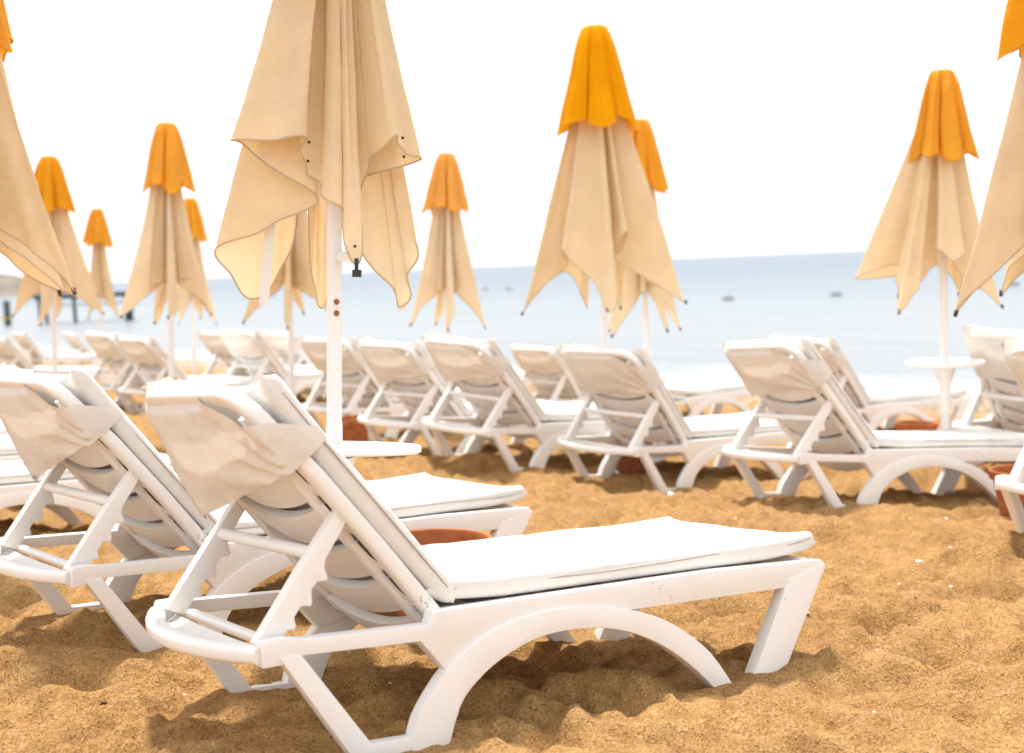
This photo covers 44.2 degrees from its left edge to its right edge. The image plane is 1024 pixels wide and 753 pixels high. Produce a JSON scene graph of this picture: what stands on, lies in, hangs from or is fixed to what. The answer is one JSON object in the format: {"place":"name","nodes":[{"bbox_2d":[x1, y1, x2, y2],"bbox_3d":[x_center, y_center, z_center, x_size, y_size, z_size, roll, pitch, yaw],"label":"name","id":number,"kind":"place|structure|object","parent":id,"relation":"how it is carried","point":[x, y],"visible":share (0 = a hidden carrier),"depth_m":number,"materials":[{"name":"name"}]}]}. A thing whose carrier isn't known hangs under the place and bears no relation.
{"place":"outdoors","nodes":[
{"label":"outdoors","id":0,"kind":"place"},
{"bbox_2d":[0,0,1020,281],"label":"sky","id":1,"kind":"structure","parent":0,"point":[778,126],"materials":[{"name":"white"}]},
{"bbox_2d":[0,352,1023,752],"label":"sand beach","id":2,"kind":"structure","parent":0,"point":[882,660],"depth_m":3.91,"materials":[{"name":"beige sand"}]},
{"bbox_2d":[0,419,7,434],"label":"sun lounger","id":3,"kind":"object","parent":2,"relation":"on","point":[3,431],"visible":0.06,"depth_m":9.04,"materials":[{"name":"white plastic"}]},
{"bbox_2d":[0,435,21,461],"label":"sun lounger","id":4,"kind":"object","parent":2,"relation":"on","point":[8,451],"visible":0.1,"depth_m":7.72,"materials":[{"name":"white plastic"}]},
{"bbox_2d":[0,0,76,296],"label":"beach parasol","id":5,"kind":"object","parent":2,"relation":"on","point":[29,246],"visible":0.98,"depth_m":5.26,"materials":[{"name":"beige fabric"}]},
{"bbox_2d":[12,332,99,364],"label":"sun lounger","id":6,"kind":"object","parent":2,"relation":"on","point":[30,347],"visible":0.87,"depth_m":30.17,"materials":[{"name":"white plastic"}]},
{"bbox_2d":[0,336,115,383],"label":"sun lounger","id":7,"kind":"object","parent":2,"relation":"on","point":[11,353],"visible":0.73,"depth_m":20.13,"materials":[{"name":"white plastic"}]},
{"bbox_2d":[12,156,103,374],"bbox_3d":[-4.513,-0.691,12.407,0.636,2.930,0.732,0,6,24],"label":"beach parasol","id":8,"kind":"object","parent":2,"relation":"on","point":[49,174],"visible":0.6,"depth_m":12.39,"materials":[{"name":"beige fabric"}]},
{"bbox_2d":[63,332,99,363],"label":"sun lounger","id":9,"kind":"object","parent":2,"relation":"on","point":[77,343],"visible":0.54,"depth_m":31.88,"materials":[{"name":"white plastic"}]},
{"bbox_2d":[0,453,175,528],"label":"sun lounger","id":10,"kind":"object","parent":2,"relation":"on","point":[18,484],"visible":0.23,"depth_m":6.57,"materials":[{"name":"white plastic"}]},
{"bbox_2d":[82,208,117,382],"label":"beach parasol","id":11,"kind":"object","parent":2,"relation":"on","point":[97,235],"visible":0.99,"depth_m":18.59,"materials":[{"name":"beige fabric"}]},
{"bbox_2d":[119,122,211,379],"bbox_3d":[-2.807,-0.583,10.271,0.549,2.916,0.655,-1,5,18],"label":"beach parasol","id":12,"kind":"object","parent":2,"relation":"on","point":[165,260],"visible":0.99,"depth_m":10.11,"materials":[{"name":"beige fabric"}]},
{"bbox_2d":[84,330,249,413],"bbox_3d":[-4.225,-0.041,15.440,1.997,1.062,0.792,-3,5,-43],"label":"sun lounger","id":13,"kind":"object","parent":2,"relation":"on","point":[107,348],"visible":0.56,"depth_m":14.86,"materials":[{"name":"white plastic"}]},
{"bbox_2d":[117,335,253,412],"bbox_3d":[-3.593,0.011,14.799,1.997,1.035,0.792,-3,5,-43],"label":"sun lounger","id":14,"kind":"object","parent":2,"relation":"on","point":[149,355],"visible":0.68,"depth_m":14.22,"materials":[{"name":"white plastic"}]},
{"bbox_2d":[173,198,216,375],"bbox_3d":[-4.209,-0.853,16.572,0.495,2.954,0.704,-5,6,-27],"label":"beach parasol","id":15,"kind":"object","parent":2,"relation":"on","point":[199,235],"visible":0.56,"depth_m":16.42,"materials":[{"name":"fabric"}]},
{"bbox_2d":[197,329,322,395],"bbox_3d":[-3.300,-0.170,17.387,1.996,1.035,0.792,-6,6,-41],"label":"sun lounger","id":16,"kind":"object","parent":2,"relation":"on","point":[213,342],"visible":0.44,"depth_m":16.95,"materials":[{"name":"white plastic"}]},
{"bbox_2d":[0,362,531,651],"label":"sun lounger","id":17,"kind":"object","parent":2,"relation":"on","point":[81,427],"visible":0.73,"depth_m":4.20,"materials":[{"name":"white plastic"}]},
{"bbox_2d":[219,329,326,398],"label":"sun lounger","id":18,"kind":"object","parent":2,"relation":"on","point":[253,352],"visible":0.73,"depth_m":15.08,"materials":[{"name":"white plastic"}]},
{"bbox_2d":[242,211,326,395],"bbox_3d":[-1.868,-0.615,10.967,0.636,2.913,0.714,2,6,38],"label":"beach parasol","id":19,"kind":"object","parent":2,"relation":"on","point":[294,276],"visible":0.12,"depth_m":10.91,"materials":[{"name":"beige fabric"}]},
{"bbox_2d":[262,330,325,394],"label":"sun lounger","id":20,"kind":"object","parent":2,"relation":"on","point":[277,342],"visible":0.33,"depth_m":17.72,"materials":[{"name":"white plastic"}]},
{"bbox_2d":[214,0,421,653],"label":"beach parasol","id":21,"kind":"object","parent":2,"relation":"on","point":[324,134],"visible":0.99,"depth_m":3.83,"materials":[{"name":"beige fabric"}]},
{"bbox_2d":[342,415,367,440],"bbox_3d":[-1.313,0.464,10.276,0.357,0.262,0.357,-6,5,-28],"label":"terracotta pot","id":22,"kind":"object","parent":2,"relation":"on","point":[354,429],"visible":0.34,"depth_m":10.14,"materials":[{"name":"orange ceramic"}]},
{"bbox_2d":[299,335,467,439],"bbox_3d":[-1.016,0.106,11.753,1.997,1.051,0.792,-5,6,-44],"label":"sun lounger","id":23,"kind":"object","parent":2,"relation":"on","point":[361,386],"visible":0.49,"depth_m":11.18,"materials":[{"name":"white plastic"}]},
{"bbox_2d":[397,528,492,616],"bbox_3d":[-0.265,0.724,4.484,0.408,0.300,0.408,-1,4,0],"label":"terracotta pot","id":24,"kind":"object","parent":2,"relation":"on","point":[435,536],"visible":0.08,"depth_m":4.64,"materials":[{"name":"orange ceramic"}]},
{"bbox_2d":[410,153,485,382],"bbox_3d":[-0.640,-0.623,11.851,0.572,2.916,0.566,0,6,30],"label":"beach parasol","id":25,"kind":"object","parent":2,"relation":"on","point":[447,272],"visible":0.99,"depth_m":11.75,"materials":[{"name":"beige fabric"}]},
{"bbox_2d":[356,337,580,455],"bbox_3d":[-0.270,0.193,10.111,1.997,1.035,0.792,-3,4,-40],"label":"sun lounger","id":26,"kind":"object","parent":2,"relation":"on","point":[409,375],"visible":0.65,"depth_m":9.54,"materials":[{"name":"white plastic"}]},
{"bbox_2d":[141,374,824,752],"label":"sun lounger","id":27,"kind":"object","parent":2,"relation":"on","point":[269,458],"visible":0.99,"depth_m":3.27,"materials":[{"name":"white plastic"}]},
{"bbox_2d":[510,343,587,401],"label":"sun lounger","id":28,"kind":"object","parent":2,"relation":"on","point":[548,374],"visible":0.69,"depth_m":14.93,"materials":[{"name":"white plastic"}]},
{"bbox_2d":[421,332,679,472],"bbox_3d":[0.301,0.187,9.209,1.996,1.035,0.792,-3,6,-39],"label":"sun lounger","id":29,"kind":"object","parent":2,"relation":"on","point":[486,380],"visible":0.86,"depth_m":8.69,"materials":[{"name":"white plastic"}]},
{"bbox_2d":[521,24,687,473],"bbox_3d":[0.628,-0.698,8.725,0.984,3.377,0.624,-6,6,-32],"label":"beach parasol","id":30,"kind":"object","parent":2,"relation":"on","point":[603,227],"visible":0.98,"depth_m":8.56,"materials":[{"name":"beige fabric"}]},
{"bbox_2d":[617,442,651,472],"bbox_3d":[0.854,0.573,8.937,0.289,0.212,0.289,-8,7,-43],"label":"terracotta pot","id":31,"kind":"object","parent":2,"relation":"on","point":[628,464],"visible":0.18,"depth_m":8.84,"materials":[{"name":"orange ceramic"}]},
{"bbox_2d":[609,119,681,444],"bbox_3d":[0.992,-0.507,9.710,0.582,2.897,0.453,-1,5,11],"label":"beach parasol","id":32,"kind":"object","parent":2,"relation":"on","point":[635,286],"visible":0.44,"depth_m":9.57,"materials":[{"name":"fabric"}]},
{"bbox_2d":[556,342,808,494],"bbox_3d":[1.236,0.266,8.698,1.997,1.062,0.792,-4,6,-38],"label":"sun lounger","id":33,"kind":"object","parent":2,"relation":"on","point":[629,396],"visible":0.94,"depth_m":8.23,"materials":[{"name":"white plastic"}]},
{"bbox_2d":[665,376,769,416],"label":"sun lounger","id":34,"kind":"object","parent":2,"relation":"on","point":[696,398],"visible":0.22,"depth_m":12.82,"materials":[{"name":"white plastic"}]},
{"bbox_2d":[766,335,970,430],"bbox_3d":[3.210,0.101,11.401,1.996,1.051,0.792,-5,5,-34],"label":"sun lounger","id":35,"kind":"object","parent":2,"relation":"on","point":[877,407],"visible":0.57,"depth_m":11.00,"materials":[{"name":"white plastic"}]},
{"bbox_2d":[722,338,1023,507],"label":"sun lounger","id":36,"kind":"object","parent":2,"relation":"on","point":[805,400],"visible":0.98,"depth_m":7.02,"materials":[{"name":"white plastic"}]},
{"bbox_2d":[894,420,937,430],"bbox_3d":[3.248,0.493,10.147,0.340,0.250,0.340,2,5,31],"label":"terracotta pot","id":37,"kind":"object","parent":2,"relation":"on","point":[911,425],"visible":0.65,"depth_m":10.04,"materials":[{"name":"orange ceramic"}]},
{"bbox_2d":[855,69,1003,494],"bbox_3d":[2.596,-0.417,7.912,0.893,2.942,0.565,-2,5,0],"label":"beach parasol","id":38,"kind":"object","parent":2,"relation":"on","point":[928,220],"visible":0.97,"depth_m":7.77,"materials":[{"name":"beige fabric"}]},
{"bbox_2d":[951,323,1023,466],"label":"sun lounger","id":39,"kind":"object","parent":2,"relation":"on","point":[998,384],"visible":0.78,"depth_m":8.10,"materials":[{"name":"white plastic"}]},
{"bbox_2d":[953,0,1023,316],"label":"beach parasol","id":40,"kind":"object","parent":2,"relation":"on","point":[998,244],"visible":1,"depth_m":5.22,"materials":[{"name":"beige fabric"}]},
{"bbox_2d":[988,464,1023,516],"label":"terracotta pot","id":41,"kind":"object","parent":2,"relation":"on","point":[995,471],"visible":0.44,"depth_m":6.76,"materials":[{"name":"orange ceramic"}]},
{"bbox_2d":[995,336,1023,532],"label":"sun lounger","id":42,"kind":"object","parent":2,"relation":"on","point":[1011,486],"visible":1,"depth_m":5.39,"materials":[{"name":"white plastic"}]},
{"bbox_2d":[0,250,1023,394],"bbox_3d":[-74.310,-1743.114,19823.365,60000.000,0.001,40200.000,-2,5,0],"label":"sea","id":43,"kind":"structure","parent":0,"point":[873,333],"depth_m":54.98,"materials":[{"name":"liquid"}]},
{"bbox_2d":[0,274,62,296],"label":"headland","id":44,"kind":"structure","parent":43,"relation":"on","point":[10,285],"depth_m":294.46,"materials":[{"name":"white"}]},
{"bbox_2d":[0,291,133,325],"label":"pier","id":45,"kind":"structure","parent":43,"relation":"in","point":[7,318],"depth_m":73.70,"materials":[{"name":"grey metal"}]},
{"bbox_2d":[722,295,733,299],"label":"buoy","id":46,"kind":"object","parent":43,"relation":"in","point":[728,298],"visible":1,"depth_m":64.39,"materials":[{"name":"grey plastic"}]},
{"bbox_2d":[830,291,842,295],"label":"buoy","id":47,"kind":"object","parent":43,"relation":"in","point":[836,293],"visible":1,"depth_m":63.88,"materials":[{"name":"grey plastic"}]}
]}

